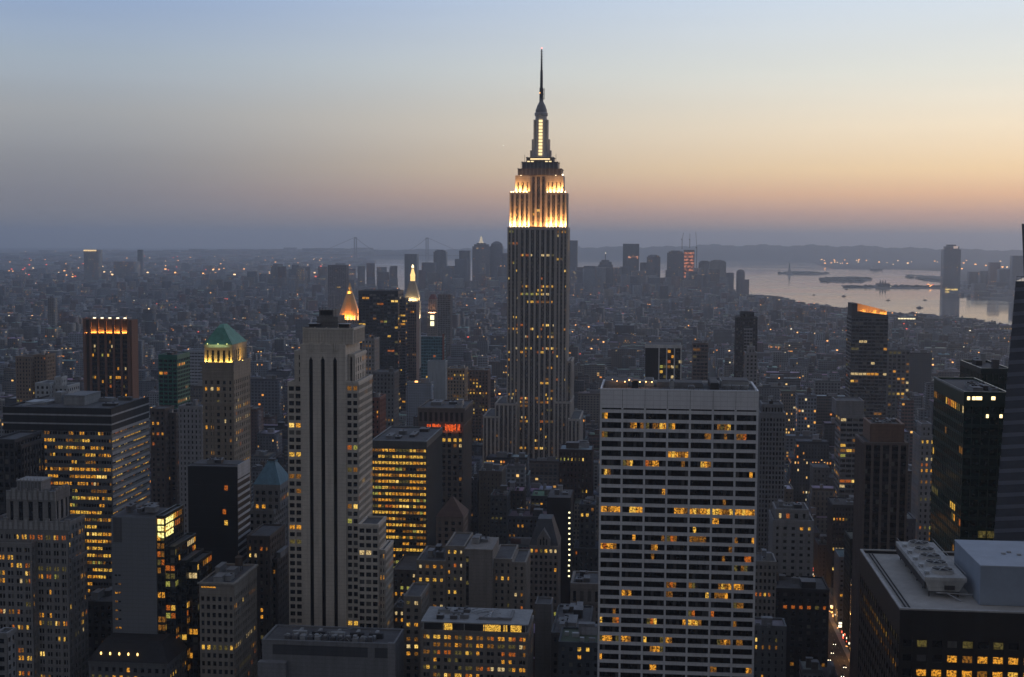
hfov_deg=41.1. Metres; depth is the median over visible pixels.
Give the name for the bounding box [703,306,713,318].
city block
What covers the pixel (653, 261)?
distant tower
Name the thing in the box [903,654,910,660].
window
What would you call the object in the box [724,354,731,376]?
apartment block
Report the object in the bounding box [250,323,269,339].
city block
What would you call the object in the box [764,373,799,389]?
city block
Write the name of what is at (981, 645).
window
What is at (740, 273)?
distant tower
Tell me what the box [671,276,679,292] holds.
distant tower
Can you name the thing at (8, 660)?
office building
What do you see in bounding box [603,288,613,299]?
apartment block
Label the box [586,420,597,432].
city block
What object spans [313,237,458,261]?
suspension bridge
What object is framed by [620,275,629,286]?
city block
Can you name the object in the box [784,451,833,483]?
city block
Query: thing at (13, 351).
city block
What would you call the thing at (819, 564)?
city block
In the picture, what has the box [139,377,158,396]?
city block
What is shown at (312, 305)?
apartment block
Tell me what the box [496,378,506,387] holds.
city block
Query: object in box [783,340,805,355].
apartment block
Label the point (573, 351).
apartment block
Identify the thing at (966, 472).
window
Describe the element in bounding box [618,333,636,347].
city block
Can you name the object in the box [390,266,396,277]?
apartment block
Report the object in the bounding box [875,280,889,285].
waterfront hall
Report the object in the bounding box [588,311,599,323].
city block
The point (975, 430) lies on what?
window
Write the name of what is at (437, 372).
apartment block
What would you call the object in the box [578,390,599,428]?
apartment block
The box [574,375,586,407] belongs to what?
city block
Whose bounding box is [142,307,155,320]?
city block
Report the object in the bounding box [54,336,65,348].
city block
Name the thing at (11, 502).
window
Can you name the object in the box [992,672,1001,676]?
window
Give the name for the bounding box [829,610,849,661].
pavement
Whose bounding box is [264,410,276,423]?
apartment block
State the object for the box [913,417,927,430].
city block
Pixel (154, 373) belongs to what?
city block
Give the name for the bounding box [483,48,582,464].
skyscraper
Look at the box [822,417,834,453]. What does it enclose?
city block
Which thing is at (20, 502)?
window
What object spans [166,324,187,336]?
city block
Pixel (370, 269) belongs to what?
apartment block
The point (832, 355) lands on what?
apartment block
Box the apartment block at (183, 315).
[177,309,189,320]
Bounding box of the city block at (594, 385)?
[586,378,599,391]
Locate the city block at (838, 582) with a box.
[833,548,843,626]
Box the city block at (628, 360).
[622,353,634,368]
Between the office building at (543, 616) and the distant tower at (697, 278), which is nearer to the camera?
the office building at (543, 616)
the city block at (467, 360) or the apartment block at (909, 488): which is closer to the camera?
the apartment block at (909, 488)
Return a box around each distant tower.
[83,250,102,279]
[114,261,139,277]
[137,250,143,274]
[404,254,418,289]
[422,262,436,278]
[433,250,446,267]
[455,259,468,281]
[459,251,470,280]
[472,236,489,280]
[480,263,484,272]
[490,241,503,279]
[502,253,506,265]
[570,240,577,270]
[570,271,582,283]
[598,253,612,266]
[605,267,619,286]
[623,244,638,275]
[632,271,645,284]
[640,262,646,270]
[647,255,659,273]
[665,270,677,277]
[667,251,683,276]
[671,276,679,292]
[683,250,694,279]
[694,274,700,289]
[698,261,709,274]
[709,260,725,276]
[726,273,733,288]
[736,269,744,292]
[740,279,748,294]
[940,245,960,290]
[967,272,978,283]
[979,271,987,283]
[987,262,1000,284]
[996,269,1009,285]
[1009,256,1023,285]
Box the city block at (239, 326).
[235,323,246,332]
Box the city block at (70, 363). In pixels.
[62,356,75,369]
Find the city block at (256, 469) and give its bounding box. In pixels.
[251,460,264,500]
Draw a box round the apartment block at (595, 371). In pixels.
[584,362,604,388]
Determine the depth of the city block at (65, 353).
2550.21 m
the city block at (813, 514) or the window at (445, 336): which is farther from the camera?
the window at (445, 336)
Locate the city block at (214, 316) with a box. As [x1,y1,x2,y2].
[208,311,219,321]
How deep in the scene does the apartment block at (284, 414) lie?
1705.17 m
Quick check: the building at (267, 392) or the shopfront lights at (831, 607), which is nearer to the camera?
the shopfront lights at (831, 607)
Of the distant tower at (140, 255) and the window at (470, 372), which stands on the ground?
the distant tower at (140, 255)
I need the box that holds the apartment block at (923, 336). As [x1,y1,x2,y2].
[916,331,931,344]
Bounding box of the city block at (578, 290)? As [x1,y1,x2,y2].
[574,284,582,297]
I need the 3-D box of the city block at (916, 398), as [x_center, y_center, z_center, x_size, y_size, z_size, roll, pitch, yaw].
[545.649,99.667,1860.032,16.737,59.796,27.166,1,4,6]
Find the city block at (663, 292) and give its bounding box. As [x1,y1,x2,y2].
[658,286,667,298]
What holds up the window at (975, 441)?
in the office tower at (968, 415)
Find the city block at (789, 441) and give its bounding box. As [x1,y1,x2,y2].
[785,430,812,467]
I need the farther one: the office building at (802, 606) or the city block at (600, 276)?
the city block at (600, 276)
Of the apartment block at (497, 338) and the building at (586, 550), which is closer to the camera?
the building at (586, 550)
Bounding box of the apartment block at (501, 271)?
[497,266,506,279]
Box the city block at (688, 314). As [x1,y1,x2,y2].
[683,306,692,319]
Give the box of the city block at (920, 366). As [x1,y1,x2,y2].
[909,348,931,393]
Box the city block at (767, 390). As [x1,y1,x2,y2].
[757,381,789,399]
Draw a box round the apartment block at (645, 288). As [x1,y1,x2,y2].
[642,284,648,295]
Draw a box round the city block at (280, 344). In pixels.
[274,336,285,352]
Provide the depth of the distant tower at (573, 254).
6692.49 m
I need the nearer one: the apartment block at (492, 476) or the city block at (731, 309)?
the apartment block at (492, 476)
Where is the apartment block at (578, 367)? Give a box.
[574,361,583,379]
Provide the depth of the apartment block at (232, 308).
4059.20 m
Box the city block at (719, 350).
[715,344,724,372]
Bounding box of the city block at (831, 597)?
[829,587,832,613]
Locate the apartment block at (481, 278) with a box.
[476,273,485,287]
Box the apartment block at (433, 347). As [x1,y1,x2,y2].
[421,334,445,377]
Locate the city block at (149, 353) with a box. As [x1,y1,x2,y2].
[144,346,154,367]
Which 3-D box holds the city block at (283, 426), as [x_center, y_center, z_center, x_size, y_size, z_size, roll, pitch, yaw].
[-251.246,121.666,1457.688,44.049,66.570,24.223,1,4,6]
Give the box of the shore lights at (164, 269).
[22,251,351,276]
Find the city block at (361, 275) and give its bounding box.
[358,266,364,286]
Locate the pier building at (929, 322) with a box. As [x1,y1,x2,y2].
[894,317,942,327]
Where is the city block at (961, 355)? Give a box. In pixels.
[955,352,968,359]
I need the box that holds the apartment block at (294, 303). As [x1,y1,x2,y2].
[290,298,298,309]
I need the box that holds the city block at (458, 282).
[453,278,463,286]
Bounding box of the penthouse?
[954,539,1023,605]
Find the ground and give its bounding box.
[0,244,1022,676]
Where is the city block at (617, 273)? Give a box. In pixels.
[613,267,621,285]
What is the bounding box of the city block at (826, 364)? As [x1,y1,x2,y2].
[815,357,837,373]
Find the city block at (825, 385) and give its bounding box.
[813,376,840,394]
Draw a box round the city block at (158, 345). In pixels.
[148,340,167,351]
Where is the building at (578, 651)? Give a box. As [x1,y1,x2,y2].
[558,621,597,676]
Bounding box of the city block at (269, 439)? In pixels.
[257,428,281,455]
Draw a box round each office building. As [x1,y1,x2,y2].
[0,627,16,676]
[35,372,79,397]
[87,633,189,676]
[88,586,112,657]
[111,502,211,676]
[184,348,204,385]
[187,456,250,571]
[197,555,258,676]
[246,524,288,660]
[258,624,403,676]
[373,366,398,428]
[373,392,385,437]
[394,554,419,628]
[403,582,533,676]
[416,532,530,608]
[468,366,490,442]
[535,597,552,676]
[551,601,592,676]
[570,570,597,627]
[645,342,681,379]
[755,548,776,617]
[768,500,813,575]
[775,571,829,676]
[809,462,833,508]
[826,495,853,587]
[831,397,864,496]
[911,420,932,541]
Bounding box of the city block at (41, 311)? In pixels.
[36,306,46,317]
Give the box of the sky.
[0,0,1023,250]
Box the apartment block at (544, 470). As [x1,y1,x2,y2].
[529,456,558,488]
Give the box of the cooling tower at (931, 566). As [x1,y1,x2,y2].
[896,538,972,600]
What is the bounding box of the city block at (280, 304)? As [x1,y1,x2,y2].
[276,299,285,311]
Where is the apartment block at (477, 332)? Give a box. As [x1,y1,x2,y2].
[471,327,483,341]
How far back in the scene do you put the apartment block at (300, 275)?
6135.69 m
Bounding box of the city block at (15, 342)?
[8,335,23,355]
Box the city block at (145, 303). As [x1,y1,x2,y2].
[140,299,150,308]
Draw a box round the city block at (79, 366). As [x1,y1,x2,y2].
[76,353,83,375]
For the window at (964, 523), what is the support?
in the office tower at (968, 415)
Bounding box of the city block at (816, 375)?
[809,373,839,380]
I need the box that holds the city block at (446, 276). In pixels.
[441,267,452,290]
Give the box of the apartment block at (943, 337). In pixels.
[938,332,948,342]
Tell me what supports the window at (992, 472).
in the office tower at (968, 415)
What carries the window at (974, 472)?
in the office tower at (968, 415)
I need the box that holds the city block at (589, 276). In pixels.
[583,269,595,291]
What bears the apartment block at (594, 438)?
on the ground
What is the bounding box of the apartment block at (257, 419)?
[251,406,263,454]
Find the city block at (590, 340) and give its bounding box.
[582,335,599,349]
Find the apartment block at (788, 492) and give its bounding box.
[784,484,793,501]
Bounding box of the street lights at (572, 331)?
[8,257,978,393]
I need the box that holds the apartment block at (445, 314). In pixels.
[438,294,452,359]
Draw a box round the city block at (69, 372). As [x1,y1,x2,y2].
[62,365,75,377]
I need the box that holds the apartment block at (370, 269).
[366,263,374,276]
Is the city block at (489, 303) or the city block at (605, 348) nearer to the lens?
the city block at (605, 348)
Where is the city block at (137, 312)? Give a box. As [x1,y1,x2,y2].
[131,306,142,318]
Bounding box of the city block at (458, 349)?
[447,342,466,366]
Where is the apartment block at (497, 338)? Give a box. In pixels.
[490,333,506,344]
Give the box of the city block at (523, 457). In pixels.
[510,452,530,496]
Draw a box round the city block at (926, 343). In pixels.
[919,339,942,348]
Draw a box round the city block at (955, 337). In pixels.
[946,331,962,343]
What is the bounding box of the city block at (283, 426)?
[264,422,287,452]
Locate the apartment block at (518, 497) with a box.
[507,480,525,509]
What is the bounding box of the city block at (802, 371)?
[785,364,806,380]
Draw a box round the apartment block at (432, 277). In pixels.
[427,272,438,288]
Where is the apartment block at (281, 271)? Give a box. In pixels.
[278,266,286,284]
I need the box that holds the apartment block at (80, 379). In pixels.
[67,376,83,390]
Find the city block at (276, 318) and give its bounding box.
[269,314,280,326]
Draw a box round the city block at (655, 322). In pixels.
[649,317,660,328]
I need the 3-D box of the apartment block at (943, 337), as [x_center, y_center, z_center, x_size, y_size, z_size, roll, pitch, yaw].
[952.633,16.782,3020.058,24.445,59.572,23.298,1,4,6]
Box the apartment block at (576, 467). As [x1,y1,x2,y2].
[559,440,593,520]
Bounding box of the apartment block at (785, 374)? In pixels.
[765,367,800,381]
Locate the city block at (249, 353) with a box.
[247,348,251,360]
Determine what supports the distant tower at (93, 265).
on the ground
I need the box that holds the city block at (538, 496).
[531,489,549,509]
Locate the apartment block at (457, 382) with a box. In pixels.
[447,365,467,399]
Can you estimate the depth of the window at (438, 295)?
2540.33 m
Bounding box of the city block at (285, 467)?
[283,463,287,472]
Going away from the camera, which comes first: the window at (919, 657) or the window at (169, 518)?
the window at (919, 657)
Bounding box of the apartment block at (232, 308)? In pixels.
[229,305,237,318]
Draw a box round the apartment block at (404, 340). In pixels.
[401,298,408,410]
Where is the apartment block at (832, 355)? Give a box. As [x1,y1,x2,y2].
[816,352,841,366]
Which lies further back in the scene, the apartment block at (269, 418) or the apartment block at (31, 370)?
the apartment block at (269, 418)
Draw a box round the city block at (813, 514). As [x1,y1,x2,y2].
[810,507,819,563]
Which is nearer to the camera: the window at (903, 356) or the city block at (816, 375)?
the window at (903, 356)
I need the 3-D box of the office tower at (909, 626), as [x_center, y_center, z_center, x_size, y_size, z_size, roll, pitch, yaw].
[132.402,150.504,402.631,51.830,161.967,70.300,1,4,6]
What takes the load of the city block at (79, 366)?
on the ground
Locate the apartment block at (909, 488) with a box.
[907,464,911,512]
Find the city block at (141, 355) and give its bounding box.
[138,338,144,368]
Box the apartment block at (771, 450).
[756,396,785,552]
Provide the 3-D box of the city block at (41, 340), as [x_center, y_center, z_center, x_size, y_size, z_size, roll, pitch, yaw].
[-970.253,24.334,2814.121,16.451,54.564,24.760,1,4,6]
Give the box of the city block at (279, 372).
[267,366,293,378]
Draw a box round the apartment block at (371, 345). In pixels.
[362,334,379,383]
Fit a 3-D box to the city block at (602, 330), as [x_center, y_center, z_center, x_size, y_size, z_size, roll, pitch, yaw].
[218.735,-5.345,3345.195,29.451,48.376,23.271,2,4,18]
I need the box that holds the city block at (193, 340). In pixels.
[187,336,198,348]
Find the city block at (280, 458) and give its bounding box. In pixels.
[276,449,283,465]
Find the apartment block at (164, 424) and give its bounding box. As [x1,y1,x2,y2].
[150,405,179,507]
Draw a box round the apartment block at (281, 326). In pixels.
[274,321,287,331]
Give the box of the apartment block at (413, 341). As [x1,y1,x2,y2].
[408,303,418,380]
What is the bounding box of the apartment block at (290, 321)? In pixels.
[287,313,294,325]
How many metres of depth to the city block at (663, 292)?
5415.15 m
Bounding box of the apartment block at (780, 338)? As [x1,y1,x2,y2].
[774,333,786,344]
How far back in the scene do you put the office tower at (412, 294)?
2132.66 m
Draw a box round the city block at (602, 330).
[594,326,607,335]
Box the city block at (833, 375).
[827,370,838,379]
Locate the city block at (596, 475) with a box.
[593,460,598,490]
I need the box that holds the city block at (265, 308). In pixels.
[260,301,269,313]
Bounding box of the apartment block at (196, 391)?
[190,382,202,402]
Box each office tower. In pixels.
[0,431,44,514]
[0,476,88,676]
[2,391,149,593]
[83,317,138,397]
[158,348,189,408]
[200,324,251,507]
[250,458,287,545]
[287,295,393,627]
[339,283,357,323]
[358,289,403,412]
[373,426,442,566]
[405,264,420,368]
[417,399,473,531]
[427,294,437,335]
[435,496,468,545]
[529,514,560,623]
[547,485,572,603]
[597,376,758,676]
[734,311,757,376]
[845,302,887,417]
[849,417,908,676]
[857,549,1023,676]
[930,376,1005,550]
[960,353,1007,390]
[993,224,1023,540]
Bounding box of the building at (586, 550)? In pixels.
[573,498,598,570]
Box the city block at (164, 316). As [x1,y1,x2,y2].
[156,312,169,322]
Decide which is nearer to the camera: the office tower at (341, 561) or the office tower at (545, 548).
the office tower at (341, 561)
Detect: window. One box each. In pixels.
[0,437,42,509]
[0,524,87,676]
[5,421,148,591]
[10,501,13,519]
[17,356,54,401]
[19,501,22,519]
[29,502,32,520]
[39,502,42,520]
[41,386,78,396]
[48,502,50,520]
[61,499,62,517]
[92,336,127,396]
[115,508,211,676]
[152,411,178,506]
[159,357,189,406]
[166,515,172,522]
[166,521,172,529]
[166,528,173,536]
[180,409,202,511]
[190,353,204,385]
[205,351,249,459]
[217,350,219,361]
[234,584,256,676]
[263,489,286,545]
[266,547,286,623]
[289,356,383,627]
[328,266,348,306]
[359,293,402,410]
[373,449,425,556]
[374,374,385,392]
[408,305,415,380]
[421,336,445,377]
[424,642,524,676]
[429,300,436,334]
[433,550,508,606]
[435,412,437,421]
[438,295,449,359]
[440,412,442,421]
[442,427,461,506]
[448,371,463,399]
[470,372,486,436]
[484,177,578,461]
[484,474,496,535]
[496,508,505,541]
[509,519,535,536]
[510,494,521,508]
[531,555,555,601]
[560,452,590,497]
[573,591,575,600]
[576,519,591,565]
[580,591,583,600]
[588,591,590,601]
[595,592,597,601]
[599,413,755,676]
[660,350,677,362]
[693,349,707,378]
[736,314,756,376]
[758,418,783,552]
[776,527,809,575]
[783,593,825,676]
[832,508,852,584]
[834,415,862,496]
[845,317,887,417]
[864,446,905,549]
[886,355,908,416]
[894,318,942,327]
[902,669,910,674]
[903,640,911,645]
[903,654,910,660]
[916,669,925,675]
[917,640,926,646]
[917,655,925,660]
[923,428,929,540]
[930,391,1002,550]
[931,670,940,675]
[932,641,941,646]
[932,655,941,661]
[947,641,956,647]
[947,656,956,661]
[947,670,955,676]
[960,367,1003,380]
[961,520,967,526]
[961,530,967,536]
[962,489,968,495]
[962,500,968,506]
[962,656,971,662]
[962,671,971,676]
[963,438,970,444]
[963,448,970,454]
[963,458,969,464]
[963,469,969,475]
[963,642,972,647]
[964,417,971,423]
[969,531,976,537]
[970,520,976,526]
[971,469,978,475]
[972,427,979,433]
[972,438,979,444]
[973,407,980,413]
[977,671,986,676]
[978,521,985,527]
[978,531,985,537]
[978,642,987,648]
[978,657,986,663]
[979,500,986,506]
[979,510,985,516]
[980,459,987,465]
[980,479,986,485]
[981,428,988,434]
[981,438,988,444]
[982,407,989,413]
[987,511,994,517]
[987,531,993,537]
[988,490,995,496]
[988,500,995,506]
[989,459,996,465]
[989,469,996,475]
[990,417,997,423]
[990,428,997,434]
[991,407,997,413]
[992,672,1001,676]
[993,643,1002,649]
[993,657,1002,663]
[1008,658,1017,664]
[1008,672,1017,676]
[1009,643,1018,649]
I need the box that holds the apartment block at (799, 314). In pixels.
[795,306,803,322]
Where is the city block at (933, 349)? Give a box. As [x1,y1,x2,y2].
[924,345,946,355]
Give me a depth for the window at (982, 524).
511.33 m
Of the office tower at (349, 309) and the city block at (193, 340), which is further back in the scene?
the city block at (193, 340)
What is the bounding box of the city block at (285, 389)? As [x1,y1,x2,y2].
[283,382,287,412]
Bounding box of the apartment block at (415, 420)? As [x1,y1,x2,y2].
[413,414,418,426]
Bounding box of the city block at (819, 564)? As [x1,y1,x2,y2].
[813,534,826,581]
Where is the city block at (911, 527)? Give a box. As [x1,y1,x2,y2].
[906,512,915,541]
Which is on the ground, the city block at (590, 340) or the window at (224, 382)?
the city block at (590, 340)
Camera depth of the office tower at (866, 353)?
1475.12 m
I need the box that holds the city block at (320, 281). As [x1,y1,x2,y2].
[316,278,325,287]
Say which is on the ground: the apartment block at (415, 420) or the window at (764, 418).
the apartment block at (415, 420)
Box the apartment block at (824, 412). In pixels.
[816,393,844,438]
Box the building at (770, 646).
[754,616,786,676]
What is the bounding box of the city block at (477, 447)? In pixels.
[472,441,482,455]
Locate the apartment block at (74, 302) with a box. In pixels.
[70,299,79,309]
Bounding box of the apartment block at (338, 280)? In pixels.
[328,265,348,307]
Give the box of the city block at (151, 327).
[145,319,158,335]
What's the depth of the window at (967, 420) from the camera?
509.09 m
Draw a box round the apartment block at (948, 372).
[936,368,959,376]
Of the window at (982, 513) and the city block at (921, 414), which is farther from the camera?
the city block at (921, 414)
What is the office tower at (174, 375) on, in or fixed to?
on the ground
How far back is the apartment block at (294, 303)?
4552.75 m
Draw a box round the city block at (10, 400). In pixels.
[5,396,15,405]
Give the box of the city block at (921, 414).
[916,381,933,420]
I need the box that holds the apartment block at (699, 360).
[692,339,707,380]
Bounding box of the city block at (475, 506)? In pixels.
[471,473,478,534]
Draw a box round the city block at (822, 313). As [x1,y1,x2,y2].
[817,308,825,321]
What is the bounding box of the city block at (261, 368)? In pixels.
[250,360,271,377]
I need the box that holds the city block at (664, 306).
[661,300,668,313]
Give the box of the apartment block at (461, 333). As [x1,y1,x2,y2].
[457,330,467,340]
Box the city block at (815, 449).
[788,434,831,502]
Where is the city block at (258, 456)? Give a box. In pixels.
[251,450,275,466]
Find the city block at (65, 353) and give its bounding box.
[62,350,75,359]
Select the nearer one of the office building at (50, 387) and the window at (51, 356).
the office building at (50, 387)
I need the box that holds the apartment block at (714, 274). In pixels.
[708,269,719,282]
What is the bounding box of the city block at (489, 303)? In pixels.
[484,297,494,307]
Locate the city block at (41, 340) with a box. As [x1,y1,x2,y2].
[35,337,45,350]
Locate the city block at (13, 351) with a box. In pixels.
[7,347,18,359]
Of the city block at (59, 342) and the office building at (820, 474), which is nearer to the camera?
the office building at (820, 474)
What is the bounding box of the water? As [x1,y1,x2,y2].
[356,259,1013,324]
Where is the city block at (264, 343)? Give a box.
[257,338,271,351]
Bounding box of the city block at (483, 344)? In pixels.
[477,334,488,354]
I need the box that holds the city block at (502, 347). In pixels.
[489,343,506,352]
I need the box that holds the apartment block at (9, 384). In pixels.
[2,363,15,395]
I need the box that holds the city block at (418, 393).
[406,378,433,426]
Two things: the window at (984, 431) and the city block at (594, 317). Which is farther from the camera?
the city block at (594, 317)
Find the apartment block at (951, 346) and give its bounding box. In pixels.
[945,341,962,352]
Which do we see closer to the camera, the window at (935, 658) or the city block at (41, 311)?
the window at (935, 658)
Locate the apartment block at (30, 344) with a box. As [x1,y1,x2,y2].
[22,339,37,350]
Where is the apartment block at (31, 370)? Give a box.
[15,350,55,402]
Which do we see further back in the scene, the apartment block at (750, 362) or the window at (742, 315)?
the window at (742, 315)
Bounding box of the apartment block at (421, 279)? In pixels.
[418,270,425,289]
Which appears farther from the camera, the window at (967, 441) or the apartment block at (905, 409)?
the apartment block at (905, 409)
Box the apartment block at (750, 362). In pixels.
[744,343,757,386]
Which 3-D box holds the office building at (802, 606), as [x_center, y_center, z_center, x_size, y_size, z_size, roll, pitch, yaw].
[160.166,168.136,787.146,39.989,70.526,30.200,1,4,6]
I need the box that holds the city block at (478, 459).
[472,451,482,475]
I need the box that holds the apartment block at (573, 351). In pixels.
[569,344,578,363]
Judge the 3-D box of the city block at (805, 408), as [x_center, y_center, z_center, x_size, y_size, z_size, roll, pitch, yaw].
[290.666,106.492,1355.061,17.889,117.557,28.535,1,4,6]
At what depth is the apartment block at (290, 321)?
3644.61 m
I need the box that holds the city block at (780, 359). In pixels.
[770,348,790,369]
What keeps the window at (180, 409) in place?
in the apartment block at (190, 415)
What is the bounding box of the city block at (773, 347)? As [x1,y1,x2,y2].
[768,344,782,350]
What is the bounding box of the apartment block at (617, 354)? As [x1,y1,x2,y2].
[611,346,635,369]
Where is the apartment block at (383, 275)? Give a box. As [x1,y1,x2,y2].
[378,272,388,279]
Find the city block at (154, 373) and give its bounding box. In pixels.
[151,369,158,379]
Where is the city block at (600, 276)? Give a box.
[596,267,605,287]
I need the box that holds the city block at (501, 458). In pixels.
[486,452,518,464]
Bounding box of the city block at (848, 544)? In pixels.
[842,530,852,647]
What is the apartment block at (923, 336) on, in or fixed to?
on the ground
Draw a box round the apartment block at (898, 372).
[886,346,910,417]
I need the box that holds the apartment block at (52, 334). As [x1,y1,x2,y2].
[44,325,58,342]
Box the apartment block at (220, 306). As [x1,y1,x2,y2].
[214,301,225,314]
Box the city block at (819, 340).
[814,333,824,352]
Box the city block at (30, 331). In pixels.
[23,324,40,339]
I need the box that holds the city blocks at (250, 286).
[0,246,1014,676]
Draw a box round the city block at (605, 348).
[600,343,609,357]
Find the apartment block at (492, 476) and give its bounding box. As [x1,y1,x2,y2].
[479,462,505,536]
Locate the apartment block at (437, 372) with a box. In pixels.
[427,360,447,399]
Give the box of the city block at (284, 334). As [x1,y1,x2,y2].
[278,330,294,337]
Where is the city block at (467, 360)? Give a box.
[461,348,473,367]
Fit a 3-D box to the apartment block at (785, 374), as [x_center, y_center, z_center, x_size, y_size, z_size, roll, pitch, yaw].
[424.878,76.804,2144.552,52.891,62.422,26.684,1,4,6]
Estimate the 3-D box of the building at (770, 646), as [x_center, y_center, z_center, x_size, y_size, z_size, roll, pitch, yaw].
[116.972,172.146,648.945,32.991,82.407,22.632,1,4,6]
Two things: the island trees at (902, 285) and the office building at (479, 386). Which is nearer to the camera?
the office building at (479, 386)
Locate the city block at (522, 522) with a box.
[507,504,546,542]
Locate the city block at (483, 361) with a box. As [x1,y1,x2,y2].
[476,354,491,373]
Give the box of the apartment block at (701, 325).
[697,319,705,331]
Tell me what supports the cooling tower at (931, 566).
on the office tower at (909, 626)
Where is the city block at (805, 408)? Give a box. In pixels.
[795,388,816,435]
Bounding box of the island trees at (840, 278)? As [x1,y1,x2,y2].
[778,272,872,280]
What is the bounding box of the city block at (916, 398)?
[909,390,920,416]
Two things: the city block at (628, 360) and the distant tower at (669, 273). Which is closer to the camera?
the city block at (628, 360)
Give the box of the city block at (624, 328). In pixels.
[613,323,635,341]
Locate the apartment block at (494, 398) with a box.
[490,377,498,407]
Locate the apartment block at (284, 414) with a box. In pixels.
[283,394,287,419]
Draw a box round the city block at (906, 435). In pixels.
[904,428,909,463]
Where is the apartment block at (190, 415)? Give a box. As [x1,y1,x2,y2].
[178,399,202,533]
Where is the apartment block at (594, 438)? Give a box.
[588,429,599,450]
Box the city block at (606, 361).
[582,358,610,369]
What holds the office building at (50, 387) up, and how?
on the ground
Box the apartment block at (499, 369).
[489,360,506,378]
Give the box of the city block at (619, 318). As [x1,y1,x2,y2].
[614,313,624,326]
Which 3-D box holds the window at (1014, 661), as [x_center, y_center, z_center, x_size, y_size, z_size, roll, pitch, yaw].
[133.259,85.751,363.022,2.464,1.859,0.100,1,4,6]
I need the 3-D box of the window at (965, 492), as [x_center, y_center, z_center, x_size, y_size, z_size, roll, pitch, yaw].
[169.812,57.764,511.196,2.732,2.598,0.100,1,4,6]
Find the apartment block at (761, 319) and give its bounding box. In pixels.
[758,314,766,331]
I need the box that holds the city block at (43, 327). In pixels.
[38,322,49,338]
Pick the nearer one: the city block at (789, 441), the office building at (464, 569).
the office building at (464, 569)
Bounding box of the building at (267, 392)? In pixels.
[250,375,282,423]
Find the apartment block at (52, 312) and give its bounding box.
[48,296,57,326]
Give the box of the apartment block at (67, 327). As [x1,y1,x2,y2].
[61,321,75,336]
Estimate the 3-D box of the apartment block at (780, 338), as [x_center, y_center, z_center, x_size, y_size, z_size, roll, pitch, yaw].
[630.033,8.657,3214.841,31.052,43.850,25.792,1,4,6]
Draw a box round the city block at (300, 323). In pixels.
[295,317,311,341]
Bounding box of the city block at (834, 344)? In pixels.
[826,338,845,352]
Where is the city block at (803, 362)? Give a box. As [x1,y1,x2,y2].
[788,357,808,371]
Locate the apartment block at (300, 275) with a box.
[296,268,304,290]
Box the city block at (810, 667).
[799,657,821,676]
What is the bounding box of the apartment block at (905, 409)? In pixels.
[897,392,913,463]
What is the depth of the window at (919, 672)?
365.70 m
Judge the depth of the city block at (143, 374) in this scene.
2206.17 m
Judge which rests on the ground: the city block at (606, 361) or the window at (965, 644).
the city block at (606, 361)
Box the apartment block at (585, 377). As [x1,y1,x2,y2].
[578,372,589,390]
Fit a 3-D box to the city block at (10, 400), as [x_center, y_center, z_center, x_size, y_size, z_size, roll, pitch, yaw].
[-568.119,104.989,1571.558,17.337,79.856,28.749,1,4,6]
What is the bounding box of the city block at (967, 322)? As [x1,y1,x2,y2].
[962,319,971,327]
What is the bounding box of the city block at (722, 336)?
[713,328,731,345]
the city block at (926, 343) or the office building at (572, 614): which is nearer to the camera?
the office building at (572, 614)
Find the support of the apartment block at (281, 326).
on the ground
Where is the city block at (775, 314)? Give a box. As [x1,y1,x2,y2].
[771,309,781,322]
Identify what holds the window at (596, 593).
in the office building at (584, 586)
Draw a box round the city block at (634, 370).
[617,367,641,378]
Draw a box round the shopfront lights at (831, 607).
[830,605,849,644]
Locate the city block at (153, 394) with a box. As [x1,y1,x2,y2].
[145,386,158,407]
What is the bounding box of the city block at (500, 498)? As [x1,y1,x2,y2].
[490,485,510,543]
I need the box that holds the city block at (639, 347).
[622,344,642,349]
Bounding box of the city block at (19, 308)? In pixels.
[15,304,25,315]
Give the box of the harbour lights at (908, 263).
[821,259,1007,268]
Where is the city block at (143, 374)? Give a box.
[139,369,149,379]
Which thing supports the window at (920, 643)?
in the office tower at (909, 626)
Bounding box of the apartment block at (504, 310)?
[501,303,506,316]
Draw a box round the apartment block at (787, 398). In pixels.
[779,385,806,433]
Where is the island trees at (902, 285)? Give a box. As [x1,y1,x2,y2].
[843,275,939,286]
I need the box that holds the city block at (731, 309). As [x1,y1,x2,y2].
[727,304,736,314]
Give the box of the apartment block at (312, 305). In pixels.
[308,300,317,310]
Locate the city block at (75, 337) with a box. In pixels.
[68,330,82,345]
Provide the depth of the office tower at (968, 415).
512.03 m
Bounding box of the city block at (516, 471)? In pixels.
[506,457,530,509]
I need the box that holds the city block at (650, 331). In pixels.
[645,327,658,336]
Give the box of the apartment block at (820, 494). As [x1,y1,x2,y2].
[809,484,833,534]

